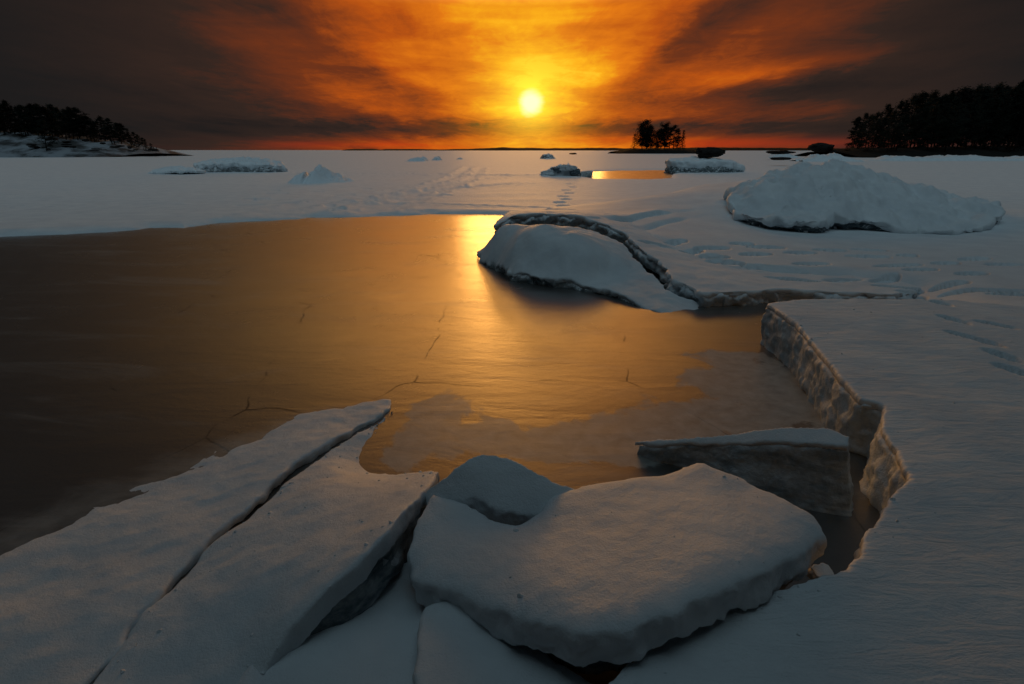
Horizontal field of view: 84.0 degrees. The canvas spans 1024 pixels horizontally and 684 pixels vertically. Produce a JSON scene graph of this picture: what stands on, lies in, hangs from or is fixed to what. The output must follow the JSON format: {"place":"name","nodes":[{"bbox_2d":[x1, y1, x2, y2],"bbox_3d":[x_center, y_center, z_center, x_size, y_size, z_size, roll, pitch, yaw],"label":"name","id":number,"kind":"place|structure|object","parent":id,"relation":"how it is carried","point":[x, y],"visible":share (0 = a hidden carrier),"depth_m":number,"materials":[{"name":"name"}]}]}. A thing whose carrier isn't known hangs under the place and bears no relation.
{"place":"outdoors","nodes":[
{"label":"outdoors","id":0,"kind":"place"},
{"bbox_2d":[0,131,193,156],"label":"headland terrain","id":1,"kind":"structure","parent":0,"point":[12,145],"depth_m":130.06,"materials":[{"name":"snow"}]},
{"bbox_2d":[0,107,11,134],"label":"spruce tree","id":2,"kind":"object","parent":1,"relation":"on","point":[2,126],"visible":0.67,"depth_m":135.32,"materials":[{"name":"black plant"}]},
{"bbox_2d":[0,100,21,134],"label":"pine tree","id":3,"kind":"object","parent":1,"relation":"on","point":[6,104],"visible":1,"depth_m":133.69,"materials":[{"name":"black plant"}]},
{"bbox_2d":[0,105,21,133],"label":"pine tree","id":4,"kind":"object","parent":1,"relation":"on","point":[9,119],"visible":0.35,"depth_m":138.57,"materials":[{"name":"black plant"}]},
{"bbox_2d":[10,104,33,135],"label":"pine tree","id":5,"kind":"object","parent":1,"relation":"on","point":[29,118],"visible":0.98,"depth_m":134.73,"materials":[{"name":"black plant"}]},
{"bbox_2d":[15,106,31,136],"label":"spruce tree","id":6,"kind":"object","parent":1,"relation":"on","point":[20,118],"visible":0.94,"depth_m":135.11,"materials":[{"name":"black plant"}]},
{"bbox_2d":[22,103,38,133],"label":"pine tree","id":7,"kind":"object","parent":1,"relation":"on","point":[30,106],"visible":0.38,"depth_m":138.78,"materials":[{"name":"black plant"}]},
{"bbox_2d":[23,105,39,133],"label":"pine tree","id":8,"kind":"object","parent":1,"relation":"on","point":[34,123],"visible":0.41,"depth_m":139.51,"materials":[{"name":"black plant"}]},
{"bbox_2d":[28,104,58,134],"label":"pine tree","id":9,"kind":"object","parent":1,"relation":"on","point":[35,107],"visible":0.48,"depth_m":138.35,"materials":[{"name":"black plant"}]},
{"bbox_2d":[31,106,58,138],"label":"pine tree","id":10,"kind":"object","parent":1,"relation":"on","point":[43,110],"visible":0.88,"depth_m":132.50,"materials":[{"name":"black plant"}]},
{"bbox_2d":[34,119,62,150],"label":"pine tree","id":11,"kind":"object","parent":1,"relation":"on","point":[42,122],"visible":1,"depth_m":124.11,"materials":[{"name":"black plant"}]},
{"bbox_2d":[32,103,64,135],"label":"pine tree","id":12,"kind":"object","parent":1,"relation":"on","point":[50,108],"visible":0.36,"depth_m":139.93,"materials":[{"name":"black plant"}]},
{"bbox_2d":[42,107,59,136],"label":"spruce tree","id":13,"kind":"object","parent":1,"relation":"on","point":[49,126],"visible":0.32,"depth_m":135.78,"materials":[{"name":"black plant"}]},
{"bbox_2d":[53,106,71,136],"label":"pine tree","id":14,"kind":"object","parent":1,"relation":"on","point":[56,110],"visible":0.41,"depth_m":137.18,"materials":[{"name":"black plant"}]},
{"bbox_2d":[53,112,78,139],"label":"pine tree","id":15,"kind":"object","parent":1,"relation":"on","point":[59,115],"visible":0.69,"depth_m":134.40,"materials":[{"name":"black plant"}]},
{"bbox_2d":[55,106,84,139],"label":"pine tree","id":16,"kind":"object","parent":1,"relation":"on","point":[68,113],"visible":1,"depth_m":133.23,"materials":[{"name":"black plant"}]},
{"bbox_2d":[60,109,85,138],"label":"pine tree","id":17,"kind":"object","parent":1,"relation":"on","point":[72,126],"visible":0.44,"depth_m":135.43,"materials":[{"name":"black plant"}]},
{"bbox_2d":[66,107,90,138],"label":"pine tree","id":18,"kind":"object","parent":1,"relation":"on","point":[75,110],"visible":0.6,"depth_m":135.51,"materials":[{"name":"black plant"}]},
{"bbox_2d":[74,115,98,140],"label":"pine tree","id":19,"kind":"object","parent":1,"relation":"on","point":[85,119],"visible":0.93,"depth_m":135.58,"materials":[{"name":"black plant"}]},
{"bbox_2d":[75,115,97,138],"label":"pine tree","id":20,"kind":"object","parent":1,"relation":"on","point":[86,129],"visible":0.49,"depth_m":137.10,"materials":[{"name":"black plant"}]},
{"bbox_2d":[86,118,100,141],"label":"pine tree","id":21,"kind":"object","parent":1,"relation":"on","point":[90,123],"visible":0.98,"depth_m":135.88,"materials":[{"name":"black plant"}]},
{"bbox_2d":[93,121,105,137],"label":"pine tree","id":22,"kind":"object","parent":1,"relation":"on","point":[97,130],"visible":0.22,"depth_m":142.09,"materials":[{"name":"black plant"}]},
{"bbox_2d":[93,115,114,141],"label":"pine tree","id":23,"kind":"object","parent":1,"relation":"on","point":[99,118],"visible":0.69,"depth_m":137.60,"materials":[{"name":"black plant"}]},
{"bbox_2d":[101,118,119,143],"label":"pine tree","id":24,"kind":"object","parent":1,"relation":"on","point":[107,121],"visible":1,"depth_m":133.76,"materials":[{"name":"black plant"}]},
{"bbox_2d":[103,125,117,143],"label":"pine tree","id":25,"kind":"object","parent":1,"relation":"on","point":[109,139],"visible":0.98,"depth_m":134.75,"materials":[{"name":"black plant"}]},
{"bbox_2d":[108,123,129,141],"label":"pine tree","id":26,"kind":"object","parent":1,"relation":"on","point":[124,134],"visible":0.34,"depth_m":142.96,"materials":[{"name":"black plant"}]},
{"bbox_2d":[113,122,125,141],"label":"pine tree","id":27,"kind":"object","parent":1,"relation":"on","point":[119,135],"visible":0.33,"depth_m":141.17,"materials":[{"name":"black plant"}]},
{"bbox_2d":[113,124,129,143],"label":"pine tree","id":28,"kind":"object","parent":1,"relation":"on","point":[119,128],"visible":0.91,"depth_m":138.77,"materials":[{"name":"black plant"}]},
{"bbox_2d":[127,132,134,146],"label":"spruce tree","id":29,"kind":"object","parent":1,"relation":"on","point":[130,141],"visible":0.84,"depth_m":138.75,"materials":[{"name":"black plant"}]},
{"bbox_2d":[128,132,139,146],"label":"pine tree","id":30,"kind":"object","parent":1,"relation":"on","point":[133,134],"visible":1,"depth_m":133.90,"materials":[{"name":"black plant"}]},
{"bbox_2d":[135,134,142,146],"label":"pine tree","id":31,"kind":"object","parent":1,"relation":"on","point":[138,140],"visible":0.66,"depth_m":137.07,"materials":[{"name":"black plant"}]},
{"bbox_2d":[0,170,879,683],"bbox_3d":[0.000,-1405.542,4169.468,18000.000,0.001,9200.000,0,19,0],"label":"water","id":32,"kind":"structure","parent":0,"point":[130,360],"depth_m":4.52,"materials":[{"name":"liquid"}]},
{"bbox_2d":[0,399,390,683],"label":"ice plate","id":33,"kind":"object","parent":32,"relation":"on","point":[79,597],"visible":0.87,"depth_m":2.35,"materials":[{"name":"ice"}]},
{"bbox_2d":[93,408,439,683],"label":"ice plate","id":34,"kind":"object","parent":32,"relation":"on","point":[320,545],"visible":0.93,"depth_m":2.02,"materials":[{"name":"ice"}]},
{"bbox_2d":[425,455,574,525],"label":"ice slab","id":35,"kind":"structure","parent":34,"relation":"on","point":[502,490],"depth_m":2.29,"materials":[{"name":"snow"}]},
{"bbox_2d":[237,563,424,683],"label":"ice block","id":36,"kind":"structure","parent":32,"relation":"on","point":[376,643],"depth_m":1.80,"materials":[{"name":"snow"}]},
{"bbox_2d":[407,463,826,674],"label":"ice slab","id":37,"kind":"structure","parent":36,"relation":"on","point":[600,578],"depth_m":1.84,"materials":[{"name":"snow"}]},
{"bbox_2d":[412,601,591,683],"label":"ice block","id":38,"kind":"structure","parent":32,"relation":"on","point":[456,645],"depth_m":1.70,"materials":[{"name":"snow"}]},
{"bbox_2d":[477,224,698,312],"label":"ice slab","id":39,"kind":"structure","parent":32,"relation":"on","point":[574,258],"depth_m":7.15,"materials":[{"name":"snow"}]},
{"bbox_2d":[663,156,744,173],"bbox_3d":[14.275,-12.982,42.487,6.324,1.749,5.403,0,19,0],"label":"ice floe","id":40,"kind":"object","parent":32,"relation":"on","point":[693,164],"visible":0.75,"depth_m":40.30,"materials":[{"name":"snow"}]},
{"bbox_2d":[493,209,920,306],"bbox_3d":[1.793,-1.530,8.735,3.313,0.753,7.342,-10,21,-27],"label":"ice plate","id":41,"kind":"object","parent":32,"relation":"on","point":[688,275],"visible":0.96,"depth_m":6.84,"materials":[{"name":"snow"}]},
{"bbox_2d":[635,427,853,516],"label":"ice slab","id":42,"kind":"structure","parent":32,"relation":"on","point":[806,468],"depth_m":2.70,"materials":[{"name":"ice"}]},
{"bbox_2d":[608,299,1023,683],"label":"ice shelf","id":43,"kind":"object","parent":32,"relation":"on","point":[926,586],"visible":0.98,"depth_m":2.15,"materials":[{"name":"snow"}]},
{"bbox_2d":[807,563,833,579],"bbox_3d":[1.118,0.851,2.062,0.087,0.074,0.077,0,19,0],"label":"ice chunk","id":44,"kind":"object","parent":43,"relation":"on","point":[815,571],"visible":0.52,"depth_m":2.06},
{"bbox_2d":[859,404,873,422],"bbox_3d":[1.940,0.381,3.108,0.128,0.134,0.121,0,19,0],"label":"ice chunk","id":45,"kind":"object","parent":43,"relation":"attached to","point":[863,411],"visible":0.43,"depth_m":3.06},
{"bbox_2d":[0,150,1023,306],"bbox_3d":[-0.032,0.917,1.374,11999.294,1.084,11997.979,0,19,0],"label":"snow field","id":46,"kind":"structure","parent":0,"point":[690,212],"depth_m":17.99,"materials":[{"name":"snow"}]},
{"bbox_2d":[148,166,205,173],"bbox_3d":[-23.274,-11.647,39.340,5.436,1.021,2.862,15,23,37],"label":"ice hummock","id":47,"kind":"object","parent":46,"relation":"on","point":[177,170],"visible":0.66,"depth_m":38.19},
{"bbox_2d":[193,156,287,171],"bbox_3d":[-20.446,-13.068,43.059,7.864,1.837,5.297,0,19,0],"label":"ice hummock","id":48,"kind":"object","parent":46,"relation":"on","point":[244,164],"visible":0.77,"depth_m":41.01,"materials":[{"name":"snow"}]},
{"bbox_2d":[288,164,354,183],"bbox_3d":[-9.489,-8.261,28.173,3.128,1.044,4.480,0,19,0],"label":"ice hummock","id":49,"kind":"object","parent":46,"relation":"on","point":[319,173],"visible":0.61,"depth_m":27.55,"materials":[{"name":"snow"}]},
{"bbox_2d":[407,156,428,160],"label":"ice hummock","id":50,"kind":"object","parent":46,"relation":"on","point":[422,158],"visible":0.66,"depth_m":80.21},
{"bbox_2d":[540,153,555,158],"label":"ice hummock","id":51,"kind":"object","parent":46,"relation":"on","point":[547,156],"visible":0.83,"depth_m":102.03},
{"bbox_2d":[539,163,592,176],"bbox_3d":[3.360,-10.961,36.354,3.451,0.922,3.360,0,19,0],"label":"ice hummock","id":52,"kind":"object","parent":46,"relation":"on","point":[568,169],"visible":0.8,"depth_m":35.08,"materials":[{"name":"ice"}]},
{"bbox_2d":[695,147,724,157],"bbox_3d":[14.442,-13.789,41.414,2.123,0.793,1.656,0,19,0],"label":"rock","id":53,"kind":"object","parent":46,"relation":"on","point":[706,152],"visible":0.98,"depth_m":40.89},
{"bbox_2d":[764,154,797,157],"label":"ice hummock","id":54,"kind":"object","parent":46,"relation":"on","point":[780,155],"visible":0.56,"depth_m":115.10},
{"bbox_2d":[766,150,795,153],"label":"rock","id":55,"kind":"object","parent":46,"relation":"on","point":[780,152],"visible":1,"depth_m":89.08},
{"bbox_2d":[770,157,791,159],"bbox_3d":[26.979,-18.398,57.084,2.097,0.312,1.719,0,19,0],"label":"rock","id":56,"kind":"object","parent":46,"relation":"on","point":[780,158],"visible":1,"depth_m":56.69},
{"bbox_2d":[791,153,863,161],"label":"ice hummock","id":57,"kind":"object","parent":46,"relation":"on","point":[817,157],"visible":0.86,"depth_m":76.72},
{"bbox_2d":[723,159,1005,234],"bbox_3d":[7.343,-3.073,12.335,5.028,1.700,6.647,15,24,37],"label":"ice mound","id":58,"kind":"object","parent":46,"relation":"on","point":[803,197],"visible":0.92,"depth_m":11.45,"materials":[{"name":"snow"}]},
{"bbox_2d":[864,155,1023,160],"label":"ice hummock","id":59,"kind":"object","parent":46,"relation":"on","point":[945,158],"visible":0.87,"depth_m":83.61,"materials":[{"name":"snow"}]},
{"bbox_2d":[0,0,1023,149],"label":"sky","id":60,"kind":"structure","parent":0,"point":[176,74],"materials":[{"name":"orange"}]},
{"bbox_2d":[341,147,844,150],"bbox_3d":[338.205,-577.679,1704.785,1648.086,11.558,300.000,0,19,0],"label":"distant hills","id":61,"kind":"structure","parent":0,"point":[618,149],"depth_m":1603.63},
{"bbox_2d":[609,149,694,153],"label":"islet terrain","id":62,"kind":"structure","parent":0,"point":[662,151],"depth_m":246.41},
{"bbox_2d":[631,134,637,149],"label":"spruce tree","id":63,"kind":"object","parent":62,"relation":"on","point":[635,137],"visible":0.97,"depth_m":254.83,"materials":[{"name":"black plant"}]},
{"bbox_2d":[634,119,652,148],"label":"bare tree","id":64,"kind":"object","parent":62,"relation":"on","point":[639,141],"visible":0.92,"depth_m":252.78,"materials":[{"name":"black plant"}]},
{"bbox_2d":[640,126,653,148],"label":"bare tree","id":65,"kind":"object","parent":62,"relation":"on","point":[646,142],"visible":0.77,"depth_m":252.69,"materials":[{"name":"black plant"}]},
{"bbox_2d":[647,124,657,147],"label":"bare tree","id":66,"kind":"object","parent":62,"relation":"on","point":[653,134],"visible":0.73,"depth_m":253.23,"materials":[{"name":"black plant"}]},
{"bbox_2d":[652,128,665,148],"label":"bare tree","id":67,"kind":"object","parent":62,"relation":"on","point":[658,138],"visible":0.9,"depth_m":253.57,"materials":[{"name":"black plant"}]},
{"bbox_2d":[657,121,672,148],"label":"bare tree","id":68,"kind":"object","parent":62,"relation":"on","point":[664,143],"visible":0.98,"depth_m":252.44,"materials":[{"name":"black plant"}]},
{"bbox_2d":[665,127,680,148],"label":"pine tree","id":69,"kind":"object","parent":62,"relation":"on","point":[670,142],"visible":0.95,"depth_m":252.76,"materials":[{"name":"black plant"}]},
{"bbox_2d":[668,124,685,148],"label":"pine tree","id":70,"kind":"object","parent":62,"relation":"on","point":[677,132],"visible":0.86,"depth_m":253.81,"materials":[{"name":"black plant"}]},
{"bbox_2d":[671,128,683,148],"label":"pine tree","id":71,"kind":"object","parent":62,"relation":"on","point":[677,139],"visible":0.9,"depth_m":254.26,"materials":[{"name":"black plant"}]},
{"bbox_2d":[678,130,685,148],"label":"spruce tree","id":72,"kind":"object","parent":62,"relation":"on","point":[683,134],"visible":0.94,"depth_m":254.30,"materials":[{"name":"black plant"}]},
{"bbox_2d":[794,145,1023,157],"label":"shore terrain","id":73,"kind":"structure","parent":0,"point":[920,151],"depth_m":122.52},
{"bbox_2d":[807,143,834,151],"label":"rock","id":74,"kind":"object","parent":73,"relation":"on","point":[820,147],"visible":1,"depth_m":131.03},
{"bbox_2d":[844,119,865,147],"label":"pine tree","id":75,"kind":"object","parent":73,"relation":"on","point":[855,136],"visible":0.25,"depth_m":141.85,"materials":[{"name":"black plant"}]},
{"bbox_2d":[848,116,867,146],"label":"pine tree","id":76,"kind":"object","parent":73,"relation":"on","point":[858,119],"visible":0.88,"depth_m":135.28,"materials":[{"name":"black plant"}]},
{"bbox_2d":[852,123,867,148],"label":"pine tree","id":77,"kind":"object","parent":73,"relation":"on","point":[861,127],"visible":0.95,"depth_m":128.90,"materials":[{"name":"black plant"}]},
{"bbox_2d":[854,112,870,146],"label":"pine tree","id":78,"kind":"object","parent":73,"relation":"on","point":[866,117],"visible":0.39,"depth_m":140.09,"materials":[{"name":"black plant"}]},
{"bbox_2d":[862,116,875,151],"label":"spruce tree","id":79,"kind":"object","parent":73,"relation":"on","point":[871,129],"visible":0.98,"depth_m":123.06,"materials":[{"name":"black plant"}]},
{"bbox_2d":[859,114,879,146],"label":"pine tree","id":80,"kind":"object","parent":73,"relation":"on","point":[866,132],"visible":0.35,"depth_m":136.07,"materials":[{"name":"black plant"}]},
{"bbox_2d":[863,111,888,146],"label":"pine tree","id":81,"kind":"object","parent":73,"relation":"on","point":[879,120],"visible":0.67,"depth_m":128.98,"materials":[{"name":"black plant"}]},
{"bbox_2d":[873,111,884,147],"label":"spruce tree","id":82,"kind":"object","parent":73,"relation":"on","point":[882,115],"visible":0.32,"depth_m":134.69,"materials":[{"name":"black plant"}]},
{"bbox_2d":[873,117,889,147],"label":"pine tree","id":83,"kind":"object","parent":73,"relation":"on","point":[884,121],"visible":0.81,"depth_m":127.80,"materials":[{"name":"black plant"}]},
{"bbox_2d":[870,103,892,143],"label":"pine tree","id":84,"kind":"object","parent":73,"relation":"on","point":[888,107],"visible":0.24,"depth_m":140.62,"materials":[{"name":"black plant"}]},
{"bbox_2d":[881,108,893,146],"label":"spruce tree","id":85,"kind":"object","parent":73,"relation":"on","point":[889,113],"visible":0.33,"depth_m":135.47,"materials":[{"name":"black plant"}]},
{"bbox_2d":[878,108,908,152],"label":"pine tree","id":86,"kind":"object","parent":73,"relation":"on","point":[894,116],"visible":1,"depth_m":120.00,"materials":[{"name":"black plant"}]},
{"bbox_2d":[886,100,910,145],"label":"pine tree","id":87,"kind":"object","parent":73,"relation":"on","point":[901,105],"visible":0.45,"depth_m":134.55,"materials":[{"name":"black plant"}]},
{"bbox_2d":[890,99,909,146],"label":"spruce tree","id":88,"kind":"object","parent":73,"relation":"on","point":[907,101],"visible":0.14,"depth_m":140.57,"materials":[{"name":"black plant"}]},
{"bbox_2d":[889,114,914,149],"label":"pine tree","id":89,"kind":"object","parent":73,"relation":"on","point":[906,117],"visible":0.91,"depth_m":121.77,"materials":[{"name":"black plant"}]},
{"bbox_2d":[892,102,913,147],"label":"spruce tree","id":90,"kind":"object","parent":73,"relation":"on","point":[903,115],"visible":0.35,"depth_m":134.57,"materials":[{"name":"black plant"}]},
{"bbox_2d":[899,114,923,147],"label":"pine tree","id":91,"kind":"object","parent":73,"relation":"on","point":[913,117],"visible":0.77,"depth_m":129.08,"materials":[{"name":"black plant"}]},
{"bbox_2d":[896,93,926,142],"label":"pine tree","id":92,"kind":"object","parent":73,"relation":"on","point":[913,97],"visible":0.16,"depth_m":138.34,"materials":[{"name":"black plant"}]},
{"bbox_2d":[904,91,937,146],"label":"pine tree","id":93,"kind":"object","parent":73,"relation":"on","point":[916,100],"visible":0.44,"depth_m":133.35,"materials":[{"name":"black plant"}]},
{"bbox_2d":[908,90,935,146],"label":"pine tree","id":94,"kind":"object","parent":73,"relation":"on","point":[924,96],"visible":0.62,"depth_m":131.89,"materials":[{"name":"black plant"}]},
{"bbox_2d":[914,89,946,142],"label":"pine tree","id":95,"kind":"object","parent":73,"relation":"on","point":[935,96],"visible":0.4,"depth_m":134.27,"materials":[{"name":"black plant"}]},
{"bbox_2d":[923,93,960,146],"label":"pine tree","id":96,"kind":"object","parent":73,"relation":"on","point":[944,100],"visible":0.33,"depth_m":133.18,"materials":[{"name":"black plant"}]},
{"bbox_2d":[933,93,958,146],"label":"pine tree","id":97,"kind":"object","parent":73,"relation":"on","point":[945,116],"visible":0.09,"depth_m":133.38,"materials":[{"name":"black plant"}]},
{"bbox_2d":[932,86,975,146],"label":"pine tree","id":98,"kind":"object","parent":73,"relation":"on","point":[965,96],"visible":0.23,"depth_m":131.78,"materials":[{"name":"black plant"}]},
{"bbox_2d":[951,86,977,146],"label":"pine tree","id":99,"kind":"object","parent":73,"relation":"on","point":[965,88],"visible":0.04,"depth_m":134.25,"materials":[{"name":"black plant"}]},
{"bbox_2d":[965,83,985,140],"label":"pine tree","id":100,"kind":"object","parent":73,"relation":"on","point":[978,87],"visible":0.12,"depth_m":134.37,"materials":[{"name":"black plant"}]},
{"bbox_2d":[962,83,1000,144],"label":"pine tree","id":101,"kind":"object","parent":73,"relation":"on","point":[980,110],"visible":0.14,"depth_m":133.51,"materials":[{"name":"black plant"}]},
{"bbox_2d":[964,86,1001,145],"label":"pine tree","id":102,"kind":"object","parent":73,"relation":"on","point":[987,92],"visible":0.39,"depth_m":128.65,"materials":[{"name":"black plant"}]},
{"bbox_2d":[972,85,1010,145],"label":"pine tree","id":103,"kind":"object","parent":73,"relation":"on","point":[998,90],"visible":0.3,"depth_m":130.32,"materials":[{"name":"black plant"}]},
{"bbox_2d":[982,82,1011,145],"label":"pine tree","id":104,"kind":"object","parent":73,"relation":"on","point":[1003,89],"visible":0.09,"depth_m":135.49,"materials":[{"name":"black plant"}]},
{"bbox_2d":[992,85,1020,145],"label":"pine tree","id":105,"kind":"object","parent":73,"relation":"on","point":[1008,87],"visible":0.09,"depth_m":135.69,"materials":[{"name":"black plant"}]},
{"bbox_2d":[990,86,1023,146],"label":"pine tree","id":106,"kind":"object","parent":73,"relation":"on","point":[1017,96],"visible":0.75,"depth_m":126.13,"materials":[{"name":"black plant"}]},
{"bbox_2d":[991,85,1022,144],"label":"pine tree","id":107,"kind":"object","parent":73,"relation":"on","point":[1016,87],"visible":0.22,"depth_m":130.98,"materials":[{"name":"black plant"}]},
{"bbox_2d":[995,80,1023,144],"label":"pine tree","id":108,"kind":"object","parent":73,"relation":"on","point":[1021,84],"visible":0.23,"depth_m":130.77,"materials":[{"name":"black plant"}]}
]}

